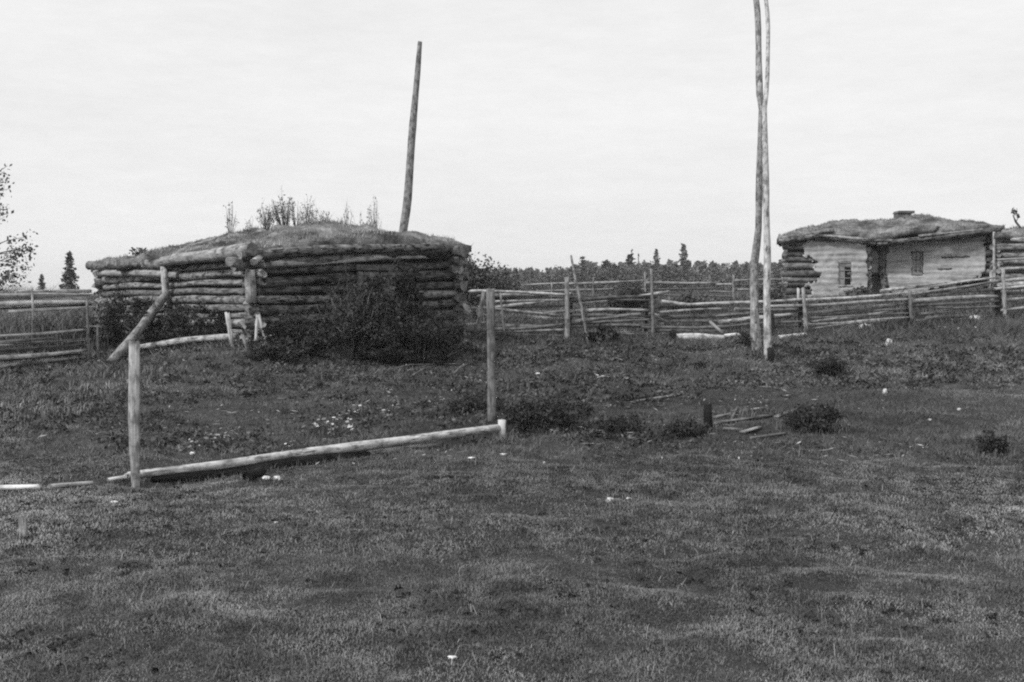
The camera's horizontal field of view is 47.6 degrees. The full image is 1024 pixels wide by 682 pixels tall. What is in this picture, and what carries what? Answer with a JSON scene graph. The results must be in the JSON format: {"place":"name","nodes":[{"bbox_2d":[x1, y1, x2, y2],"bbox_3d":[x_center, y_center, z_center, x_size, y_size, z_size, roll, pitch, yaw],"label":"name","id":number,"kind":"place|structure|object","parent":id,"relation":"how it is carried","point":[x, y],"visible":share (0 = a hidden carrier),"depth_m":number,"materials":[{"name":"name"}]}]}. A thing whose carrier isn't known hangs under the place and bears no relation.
{"place":"outdoors","nodes":[
{"label":"outdoors","id":0,"kind":"place"},
{"bbox_2d":[0,340,927,467],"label":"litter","id":1,"kind":"object","parent":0,"point":[472,394],"visible":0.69,"depth_m":16.73,"materials":[{"name":"white plant"}]},
{"bbox_2d":[0,294,1023,681],"bbox_3d":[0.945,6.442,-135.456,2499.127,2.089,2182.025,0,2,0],"label":"ground","id":2,"kind":"structure","parent":0,"point":[400,664],"depth_m":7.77,"materials":[{"name":"plant"}]},
{"bbox_2d":[0,164,38,292],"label":"birch tree","id":3,"kind":"object","parent":2,"relation":"on","point":[14,258],"visible":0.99,"depth_m":37.69,"materials":[{"name":"grey plant"}]},
{"bbox_2d":[0,484,41,490],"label":"board","id":4,"kind":"object","parent":2,"relation":"on","point":[21,487],"visible":1,"depth_m":9.91,"materials":[{"name":"wood"}]},
{"bbox_2d":[18,516,27,538],"bbox_3d":[-3.426,1.338,8.130,0.067,0.231,0.040,0,2,0],"label":"peg","id":5,"kind":"object","parent":2,"relation":"on","point":[23,525],"visible":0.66,"depth_m":8.11,"materials":[{"name":"wood"}]},
{"bbox_2d":[0,289,100,370],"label":"rail fence","id":6,"kind":"object","parent":2,"relation":"on","point":[37,299],"visible":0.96,"depth_m":22.41,"materials":[{"name":"grey wood"}]},
{"bbox_2d":[59,251,79,288],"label":"spruce tree","id":7,"kind":"object","parent":2,"relation":"on","point":[68,275],"visible":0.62,"depth_m":61.80,"materials":[{"name":"grey plant"}]},
{"bbox_2d":[46,481,93,488],"bbox_3d":[-3.898,1.270,10.246,0.057,0.066,0.443,2,3,37],"label":"log","id":8,"kind":"object","parent":2,"relation":"on","point":[63,485],"visible":0.99,"depth_m":10.21,"materials":[{"name":"wood"}]},
{"bbox_2d":[0,308,141,353],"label":"weeds","id":9,"kind":"object","parent":2,"relation":"on","point":[13,327],"visible":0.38,"depth_m":25.51,"materials":[{"name":"plant"}]},
{"bbox_2d":[0,364,167,428],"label":"weeds","id":10,"kind":"object","parent":2,"relation":"on","point":[83,386],"visible":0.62,"depth_m":18.38,"materials":[{"name":"plant"}]},
{"bbox_2d":[75,281,147,346],"bbox_3d":[-8.597,-0.576,25.224,1.797,1.589,1.169,1,3,25],"label":"bush","id":11,"kind":"object","parent":2,"relation":"on","point":[111,321],"visible":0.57,"depth_m":25.07,"materials":[{"name":"black plant"}]},
{"bbox_2d":[128,340,139,489],"bbox_3d":[-3.411,0.734,10.488,0.113,1.485,0.053,0,2,0],"label":"gate post","id":12,"kind":"object","parent":2,"relation":"on","point":[134,401],"visible":0.9,"depth_m":10.46,"materials":[{"name":"wood"}]},
{"bbox_2d":[105,289,170,364],"bbox_3d":[-7.503,-0.307,23.401,0.186,1.485,3.081,0,2,4],"label":"prop log","id":13,"kind":"object","parent":2,"relation":"on","point":[121,350],"visible":0.93,"depth_m":23.30,"materials":[{"name":"wood"}]},
{"bbox_2d":[123,293,180,343],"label":"bush","id":14,"kind":"object","parent":2,"relation":"on","point":[146,336],"visible":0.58,"depth_m":24.24,"materials":[{"name":"black plant"}]},
{"bbox_2d":[160,266,169,330],"bbox_3d":[-7.492,-0.688,25.087,0.193,1.882,0.152,0,2,0],"label":"upright prop","id":15,"kind":"object","parent":2,"relation":"on","point":[164,278],"visible":0.41,"depth_m":25.00,"materials":[{"name":"wood"}]},
{"bbox_2d":[152,301,227,346],"bbox_3d":[-6.453,-0.302,23.523,1.558,1.034,0.819,1,2,17],"label":"bush","id":16,"kind":"object","parent":2,"relation":"on","point":[199,325],"visible":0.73,"depth_m":23.45,"materials":[{"name":"black plant"}]},
{"bbox_2d":[140,333,239,348],"bbox_3d":[-6.522,0.019,23.106,3.054,0.411,0.146,2,3,33],"label":"bank log","id":17,"kind":"object","parent":2,"relation":"on","point":[203,338],"visible":0.84,"depth_m":22.95,"materials":[{"name":"wood"}]},
{"bbox_2d":[182,439,199,450],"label":"pale weed","id":18,"kind":"object","parent":2,"relation":"on","point":[195,443],"visible":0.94,"depth_m":12.55,"materials":[{"name":"grey plant"}]},
{"bbox_2d":[225,312,234,346],"bbox_3d":[-5.356,-0.188,22.058,0.248,0.734,0.088,2,3,37],"label":"stake","id":19,"kind":"object","parent":2,"relation":"on","point":[229,327],"visible":0.9,"depth_m":22.03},
{"bbox_2d":[242,466,266,481],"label":"log block","id":20,"kind":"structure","parent":2,"relation":"on","point":[257,472],"depth_m":10.70,"materials":[{"name":"black wood"}]},
{"bbox_2d":[254,314,258,340],"bbox_3d":[-4.842,-0.132,21.964,0.064,0.752,0.164,1,2,15],"label":"stake","id":21,"kind":"object","parent":2,"relation":"on","point":[256,328],"visible":0.69,"depth_m":21.95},
{"bbox_2d":[150,451,371,482],"bbox_3d":[-2.537,1.302,12.011,0.156,0.147,2.686,2,3,43],"label":"second log","id":22,"kind":"object","parent":2,"relation":"on","point":[204,474],"visible":0.69,"depth_m":11.88,"materials":[{"name":"wood"}]},
{"bbox_2d":[124,424,500,478],"bbox_3d":[-1.909,1.174,12.615,0.238,0.174,4.969,2,3,45],"label":"long log","id":23,"kind":"object","parent":22,"relation":"on","point":[356,446],"visible":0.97,"depth_m":12.56,"materials":[{"name":"wood"}]},
{"bbox_2d":[242,336,313,363],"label":"bush","id":24,"kind":"object","parent":2,"relation":"on","point":[278,350],"visible":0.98,"depth_m":21.28,"materials":[{"name":"black plant"}]},
{"bbox_2d":[85,217,472,350],"bbox_3d":[-5.502,-1.308,27.041,6.548,3.109,7.606,-2,3,-43],"label":"log hut","id":25,"kind":"object","parent":2,"relation":"on","point":[243,278],"visible":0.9,"depth_m":24.52,"materials":[{"name":"wood logs"},{"name":"soil"},{"name":"grass"}]},
{"bbox_2d":[129,247,147,255],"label":"weed tuft","id":26,"kind":"object","parent":25,"relation":"on","point":[141,250],"visible":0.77,"depth_m":27.06,"materials":[{"name":"grey plant"}]},
{"bbox_2d":[223,200,238,232],"bbox_3d":[-6.670,-2.883,27.537,0.375,0.892,0.404,0,2,0],"label":"sapling","id":27,"kind":"object","parent":25,"relation":"on","point":[228,225],"visible":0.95,"depth_m":27.46,"materials":[{"name":"grey plant"}]},
{"bbox_2d":[255,198,280,229],"bbox_3d":[-5.869,-3.003,27.794,0.640,0.862,0.558,0,2,0],"label":"sapling","id":28,"kind":"object","parent":25,"relation":"on","point":[265,224],"visible":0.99,"depth_m":27.75,"materials":[{"name":"grey plant"}]},
{"bbox_2d":[271,187,295,225],"bbox_3d":[-5.560,-3.196,28.023,0.639,1.148,0.729,0,2,0],"label":"sapling","id":29,"kind":"object","parent":25,"relation":"on","point":[284,215],"visible":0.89,"depth_m":28.03,"materials":[{"name":"grey plant"}]},
{"bbox_2d":[289,198,303,225],"bbox_3d":[-5.211,-3.032,28.062,0.349,0.873,0.292,-1,3,-29],"label":"sapling","id":30,"kind":"object","parent":25,"relation":"on","point":[293,220],"visible":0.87,"depth_m":28.06,"materials":[{"name":"grey plant"}]},
{"bbox_2d":[297,194,318,222],"bbox_3d":[-4.943,-3.025,28.087,0.480,1.070,0.538,0,2,10],"label":"sapling","id":31,"kind":"object","parent":25,"relation":"on","point":[308,216],"visible":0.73,"depth_m":28.06,"materials":[{"name":"grey plant"}]},
{"bbox_2d":[366,197,381,228],"bbox_3d":[-3.355,-2.991,28.151,0.403,1.151,0.371,0,2,0],"label":"sapling","id":32,"kind":"object","parent":25,"relation":"on","point":[374,221],"visible":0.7,"depth_m":28.14,"materials":[{"name":"grey plant"}]},
{"bbox_2d":[363,271,395,312],"bbox_3d":[-2.870,-0.687,25.049,0.908,1.612,0.050,-2,3,-45],"label":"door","id":33,"kind":"structure","parent":25,"relation":"in","point":[371,274],"depth_m":25.00,"materials":[{"name":"wood"}]},
{"bbox_2d":[399,41,421,232],"bbox_3d":[-2.926,-4.220,32.848,0.790,8.453,0.275,0,2,0],"label":"leaning pole","id":34,"kind":"object","parent":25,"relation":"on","point":[406,206],"visible":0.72,"depth_m":32.72,"materials":[{"name":"wood"}]},
{"bbox_2d":[253,310,343,358],"bbox_3d":[-4.108,-0.094,22.137,1.819,1.017,1.223,0,2,0],"label":"bush","id":35,"kind":"object","parent":2,"relation":"on","point":[317,339],"visible":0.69,"depth_m":22.01,"materials":[{"name":"black plant"}]},
{"bbox_2d":[311,415,353,437],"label":"pale weed","id":36,"kind":"object","parent":2,"relation":"on","point":[317,427],"visible":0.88,"depth_m":14.18,"materials":[{"name":"grey plant"}]},
{"bbox_2d":[332,401,360,419],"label":"pale weed","id":37,"kind":"object","parent":2,"relation":"on","point":[348,404],"visible":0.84,"depth_m":15.77,"materials":[{"name":"grey plant"}]},
{"bbox_2d":[303,262,395,359],"bbox_3d":[-3.076,-0.545,22.689,1.530,2.003,1.586,-2,3,-42],"label":"bush","id":38,"kind":"object","parent":2,"relation":"on","point":[351,340],"visible":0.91,"depth_m":22.43,"materials":[{"name":"black plant"}]},
{"bbox_2d":[329,257,441,363],"bbox_3d":[-2.535,-0.584,23.109,2.213,2.161,1.931,0,2,0],"label":"bush","id":39,"kind":"object","parent":2,"relation":"on","point":[400,310],"visible":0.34,"depth_m":22.76,"materials":[{"name":"black plant"}]},
{"bbox_2d":[365,441,438,456],"bbox_3d":[-1.603,1.275,13.033,1.950,0.159,0.117,-2,3,-40],"label":"second log","id":40,"kind":"object","parent":2,"relation":"on","point":[432,444],"visible":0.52,"depth_m":13.32,"materials":[{"name":"wood"}]},
{"bbox_2d":[353,316,486,366],"bbox_3d":[-1.691,0.048,22.333,2.797,1.056,1.385,0,2,0],"label":"bush","id":41,"kind":"object","parent":2,"relation":"on","point":[429,353],"visible":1,"depth_m":22.20,"materials":[{"name":"black plant"}]},
{"bbox_2d":[408,307,478,352],"bbox_3d":[-1.461,-0.181,24.589,1.361,1.055,1.253,-2,3,-35],"label":"bush","id":42,"kind":"object","parent":2,"relation":"on","point":[442,317],"visible":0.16,"depth_m":24.48,"materials":[{"name":"black plant"}]},
{"bbox_2d":[458,252,495,305],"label":"bush","id":43,"kind":"object","parent":2,"relation":"on","point":[474,281],"visible":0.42,"depth_m":38.14,"materials":[{"name":"grey plant"}]},
{"bbox_2d":[442,391,513,414],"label":"bush","id":44,"kind":"object","parent":2,"relation":"on","point":[471,401],"visible":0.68,"depth_m":16.17,"materials":[{"name":"black plant"}]},
{"bbox_2d":[486,288,496,424],"bbox_3d":[-0.264,0.268,14.927,0.131,1.896,0.069,-1,3,-28],"label":"gate post","id":45,"kind":"object","parent":2,"relation":"on","point":[491,383],"visible":0.89,"depth_m":14.90,"materials":[{"name":"wood"}]},
{"bbox_2d":[478,258,524,304],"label":"bush","id":46,"kind":"object","parent":2,"relation":"on","point":[496,284],"visible":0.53,"depth_m":39.88,"materials":[{"name":"grey plant"}]},
{"bbox_2d":[498,419,505,439],"bbox_3d":[-0.124,1.124,14.265,0.100,0.323,0.074,0,2,0],"label":"stub post","id":47,"kind":"object","parent":2,"relation":"on","point":[502,424],"visible":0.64,"depth_m":14.23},
{"bbox_2d":[0,331,1023,465],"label":"herbs","id":48,"kind":"object","parent":2,"relation":"on","point":[566,378],"visible":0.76,"depth_m":19.85,"materials":[{"name":"grey plant"}]},
{"bbox_2d":[0,309,1023,387],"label":"grass","id":49,"kind":"structure","parent":2,"relation":"on","point":[1000,327],"depth_m":23.75,"materials":[{"name":"plant"}]},
{"bbox_2d":[511,269,522,290],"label":"spruce tree","id":50,"kind":"object","parent":2,"relation":"on","point":[517,277],"visible":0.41,"depth_m":158.79,"materials":[{"name":"grey plant"}]},
{"bbox_2d":[524,271,537,290],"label":"spruce tree","id":51,"kind":"object","parent":2,"relation":"on","point":[532,279],"visible":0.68,"depth_m":162.48,"materials":[{"name":"grey plant"}]},
{"bbox_2d":[525,272,542,289],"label":"broad tree","id":52,"kind":"object","parent":2,"relation":"on","point":[537,280],"visible":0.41,"depth_m":184.91,"materials":[{"name":"grey plant"}]},
{"bbox_2d":[540,270,549,289],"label":"broad tree","id":53,"kind":"object","parent":2,"relation":"on","point":[544,280],"visible":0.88,"depth_m":149.62,"materials":[{"name":"grey plant"}]},
{"bbox_2d":[497,387,608,433],"bbox_3d":[0.506,0.894,14.619,1.345,0.626,0.934,-1,2,-13],"label":"bush","id":54,"kind":"object","parent":2,"relation":"on","point":[525,414],"visible":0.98,"depth_m":14.51,"materials":[{"name":"black plant"}]},
{"bbox_2d":[549,265,573,292],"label":"broad tree","id":55,"kind":"object","parent":2,"relation":"on","point":[559,278],"visible":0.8,"depth_m":149.61,"materials":[{"name":"grey plant"}]},
{"bbox_2d":[569,265,581,294],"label":"spruce tree","id":56,"kind":"object","parent":2,"relation":"on","point":[573,286],"visible":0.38,"depth_m":159.25,"materials":[{"name":"grey plant"}]},
{"bbox_2d":[575,256,586,293],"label":"spruce tree","id":57,"kind":"object","parent":2,"relation":"on","point":[582,264],"visible":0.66,"depth_m":159.66,"materials":[{"name":"grey plant"}]},
{"bbox_2d":[583,268,597,294],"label":"spruce tree","id":58,"kind":"object","parent":2,"relation":"on","point":[590,275],"visible":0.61,"depth_m":151.23,"materials":[{"name":"grey plant"}]},
{"bbox_2d":[584,323,620,343],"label":"bush","id":59,"kind":"object","parent":2,"relation":"on","point":[599,332],"visible":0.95,"depth_m":29.53,"materials":[{"name":"grey plant"}]},
{"bbox_2d":[594,259,611,293],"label":"spruce tree","id":60,"kind":"object","parent":2,"relation":"on","point":[605,266],"visible":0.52,"depth_m":164.35,"materials":[{"name":"grey plant"}]},
{"bbox_2d":[605,262,622,293],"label":"spruce tree","id":61,"kind":"object","parent":2,"relation":"on","point":[614,275],"visible":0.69,"depth_m":156.25,"materials":[{"name":"grey plant"}]},
{"bbox_2d":[594,412,649,433],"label":"bush","id":62,"kind":"object","parent":2,"relation":"on","point":[619,423],"visible":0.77,"depth_m":14.35,"materials":[{"name":"black plant"}]},
{"bbox_2d":[607,264,643,290],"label":"broad tree","id":63,"kind":"object","parent":2,"relation":"on","point":[626,271],"visible":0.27,"depth_m":158.00,"materials":[{"name":"grey plant"}]},
{"bbox_2d":[599,286,656,313],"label":"bush","id":64,"kind":"object","parent":2,"relation":"on","point":[632,304],"visible":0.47,"depth_m":36.66,"materials":[{"name":"grey plant"}]},
{"bbox_2d":[618,253,643,290],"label":"spruce tree","id":65,"kind":"object","parent":2,"relation":"on","point":[629,260],"visible":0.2,"depth_m":159.42,"materials":[{"name":"grey plant"}]},
{"bbox_2d":[484,258,783,290],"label":"forest","id":66,"kind":"object","parent":2,"relation":"on","point":[697,264],"visible":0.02,"depth_m":234.40,"materials":[{"name":"plant"}]},
{"bbox_2d":[621,265,648,288],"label":"broad tree","id":67,"kind":"object","parent":2,"relation":"on","point":[635,275],"visible":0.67,"depth_m":150.52,"materials":[{"name":"grey plant"}]},
{"bbox_2d":[495,271,781,303],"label":"pole fence","id":68,"kind":"object","parent":2,"relation":"on","point":[733,283],"visible":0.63,"depth_m":40.14,"materials":[{"name":"wood"}]},
{"bbox_2d":[642,265,658,292],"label":"spruce tree","id":69,"kind":"object","parent":2,"relation":"on","point":[654,275],"visible":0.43,"depth_m":158.88,"materials":[{"name":"grey plant"}]},
{"bbox_2d":[652,249,661,284],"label":"conifer tree","id":70,"kind":"object","parent":2,"relation":"on","point":[657,264],"visible":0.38,"depth_m":169.55,"materials":[{"name":"grey plant"}]},
{"bbox_2d":[655,264,675,293],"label":"spruce tree","id":71,"kind":"object","parent":2,"relation":"on","point":[664,270],"visible":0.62,"depth_m":161.51,"materials":[{"name":"grey plant"}]},
{"bbox_2d":[668,262,682,292],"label":"spruce tree","id":72,"kind":"object","parent":2,"relation":"on","point":[676,275],"visible":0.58,"depth_m":162.02,"materials":[{"name":"grey plant"}]},
{"bbox_2d":[659,416,713,437],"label":"bush","id":73,"kind":"object","parent":2,"relation":"on","point":[679,428],"visible":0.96,"depth_m":13.86,"materials":[{"name":"black plant"}]},
{"bbox_2d":[678,243,694,291],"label":"conifer tree","id":74,"kind":"object","parent":2,"relation":"on","point":[683,268],"visible":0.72,"depth_m":169.35,"materials":[{"name":"grey plant"}]},
{"bbox_2d":[667,290,717,314],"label":"bush","id":75,"kind":"object","parent":2,"relation":"on","point":[687,298],"visible":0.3,"depth_m":36.71,"materials":[{"name":"grey plant"}]},
{"bbox_2d":[689,268,708,291],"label":"broad tree","id":76,"kind":"object","parent":2,"relation":"on","point":[695,276],"visible":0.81,"depth_m":155.11,"materials":[{"name":"grey plant"}]},
{"bbox_2d":[675,333,724,341],"bbox_3d":[4.854,-0.093,29.934,1.292,0.225,0.206,0,2,0],"label":"bleached log","id":77,"kind":"object","parent":2,"relation":"on","point":[685,335],"visible":0.69,"depth_m":29.87,"materials":[{"name":"wood"}]},
{"bbox_2d":[694,265,709,293],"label":"spruce tree","id":78,"kind":"object","parent":2,"relation":"on","point":[705,286],"visible":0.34,"depth_m":166.88,"materials":[{"name":"grey plant"}]},
{"bbox_2d":[703,403,712,429],"bbox_3d":[2.496,1.025,14.757,0.123,0.465,0.129,0,2,0],"label":"charred post","id":79,"kind":"object","parent":2,"relation":"on","point":[707,412],"visible":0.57,"depth_m":14.71,"materials":[{"name":"black wood"}]},
{"bbox_2d":[698,260,727,289],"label":"broad tree","id":80,"kind":"object","parent":2,"relation":"on","point":[710,275],"visible":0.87,"depth_m":164.42,"materials":[{"name":"grey plant"}]},
{"bbox_2d":[463,293,983,336],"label":"weeds","id":81,"kind":"object","parent":2,"relation":"on","point":[911,320],"visible":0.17,"depth_m":32.80,"materials":[{"name":"plant"}]},
{"bbox_2d":[726,266,741,291],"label":"spruce tree","id":82,"kind":"object","parent":2,"relation":"on","point":[734,270],"visible":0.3,"depth_m":158.43,"materials":[{"name":"grey plant"}]},
{"bbox_2d":[721,263,748,288],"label":"broad tree","id":83,"kind":"object","parent":2,"relation":"on","point":[727,275],"visible":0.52,"depth_m":159.15,"materials":[{"name":"grey plant"}]},
{"bbox_2d":[713,413,772,423],"bbox_3d":[3.169,1.060,15.832,1.057,0.086,0.101,-1,3,-31],"label":"plank","id":84,"kind":"object","parent":2,"relation":"on","point":[744,418],"visible":1,"depth_m":15.78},
{"bbox_2d":[465,255,1023,341],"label":"rail fence","id":85,"kind":"object","parent":2,"relation":"on","point":[821,317],"visible":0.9,"depth_m":30.75,"materials":[{"name":"grey wood"}]},
{"bbox_2d":[741,264,749,287],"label":"spruce tree","id":86,"kind":"object","parent":2,"relation":"on","point":[746,269],"visible":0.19,"depth_m":171.16,"materials":[{"name":"grey plant"}]},
{"bbox_2d":[735,329,763,349],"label":"bush","id":87,"kind":"object","parent":2,"relation":"on","point":[746,340],"visible":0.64,"depth_m":26.40,"materials":[{"name":"grey plant"}]},
{"bbox_2d":[750,0,763,352],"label":"tall pole","id":88,"kind":"object","parent":2,"relation":"on","point":[755,333],"visible":0.87,"depth_m":25.86,"materials":[{"name":"wood"}]},
{"bbox_2d":[762,0,771,359],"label":"tall pole","id":89,"kind":"object","parent":2,"relation":"on","point":[767,278],"visible":0.98,"depth_m":24.94,"materials":[{"name":"wood"}]},
{"bbox_2d":[749,432,785,438],"bbox_3d":[3.125,1.155,14.163,0.695,0.044,0.044,-2,3,-39],"label":"plank","id":90,"kind":"object","parent":2,"relation":"on","point":[773,434],"visible":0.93,"depth_m":14.16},
{"bbox_2d":[767,347,773,362],"bbox_3d":[5.515,0.344,24.739,0.142,0.433,0.142,1,3,22],"label":"stake","id":91,"kind":"object","parent":2,"relation":"on","point":[770,353],"visible":0.76,"depth_m":24.68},
{"bbox_2d":[758,282,789,306],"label":"bush","id":92,"kind":"object","parent":2,"relation":"on","point":[778,293],"visible":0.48,"depth_m":37.85,"materials":[{"name":"grey plant"}]},
{"bbox_2d":[780,400,851,434],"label":"bush","id":93,"kind":"object","parent":2,"relation":"on","point":[821,417],"visible":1,"depth_m":14.56,"materials":[{"name":"black plant"}]},
{"bbox_2d":[809,356,851,376],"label":"bush","id":94,"kind":"object","parent":2,"relation":"on","point":[832,366],"visible":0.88,"depth_m":21.65,"materials":[{"name":"black plant"}]},
{"bbox_2d":[844,286,874,298],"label":"bush","id":95,"kind":"object","parent":2,"relation":"on","point":[861,289],"visible":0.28,"depth_m":40.55,"materials":[{"name":"grey plant"}]},
{"bbox_2d":[777,211,1005,297],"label":"plastered house","id":96,"kind":"structure","parent":2,"relation":"on","point":[901,248],"depth_m":41.94,"materials":[{"name":"wood"},{"name":"clay plaster"},{"name":"moss"}]},
{"bbox_2d":[838,262,851,286],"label":"window","id":97,"kind":"structure","parent":96,"relation":"in","point":[845,279],"depth_m":42.00,"materials":[{"name":"white wood"}]},
{"bbox_2d":[871,277,878,294],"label":"door","id":98,"kind":"structure","parent":96,"relation":"in","point":[875,280],"depth_m":42.63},
{"bbox_2d":[912,252,922,274],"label":"window","id":99,"kind":"structure","parent":96,"relation":"in","point":[917,264],"depth_m":41.93,"materials":[{"name":"grey wood"}]},
{"bbox_2d":[778,289,1023,317],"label":"weeds","id":100,"kind":"object","parent":2,"relation":"on","point":[959,294],"visible":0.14,"depth_m":37.47,"materials":[{"name":"plant"}]},
{"bbox_2d":[975,426,1010,455],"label":"bush","id":101,"kind":"object","parent":2,"relation":"on","point":[991,444],"visible":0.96,"depth_m":12.36,"materials":[{"name":"black plant"}]},
{"bbox_2d":[990,225,1023,291],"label":"log barn","id":102,"kind":"structure","parent":2,"relation":"on","point":[1008,246],"depth_m":40.28,"materials":[{"name":"wood"}]},
{"bbox_2d":[0,451,1023,560],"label":"grass","id":103,"kind":"structure","parent":0,"point":[891,509],"depth_m":9.30,"materials":[{"name":"plant"}]},
{"bbox_2d":[0,376,1023,463],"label":"grass","id":104,"kind":"structure","parent":0,"point":[723,435],"depth_m":15.28,"materials":[{"name":"plant"}]},
{"bbox_2d":[0,279,1023,328],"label":"grass","id":105,"kind":"structure","parent":0,"point":[741,295],"depth_m":37.22,"materials":[{"name":"plant"}]},
{"bbox_2d":[0,0,1023,293],"label":"sky","id":106,"kind":"structure","parent":0,"point":[548,132],"materials":[{"name":"white"}]},
{"bbox_2d":[1,439,1023,681],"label":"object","id":107,"kind":"object","parent":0,"point":[542,548],"visible":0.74,"depth_m":7.68,"materials":[{"name":"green plant"}]},
{"bbox_2d":[11,312,1023,539],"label":"tall grass","id":108,"kind":"structure","parent":0,"point":[509,440],"depth_m":14.82,"materials":[{"name":"plant"}]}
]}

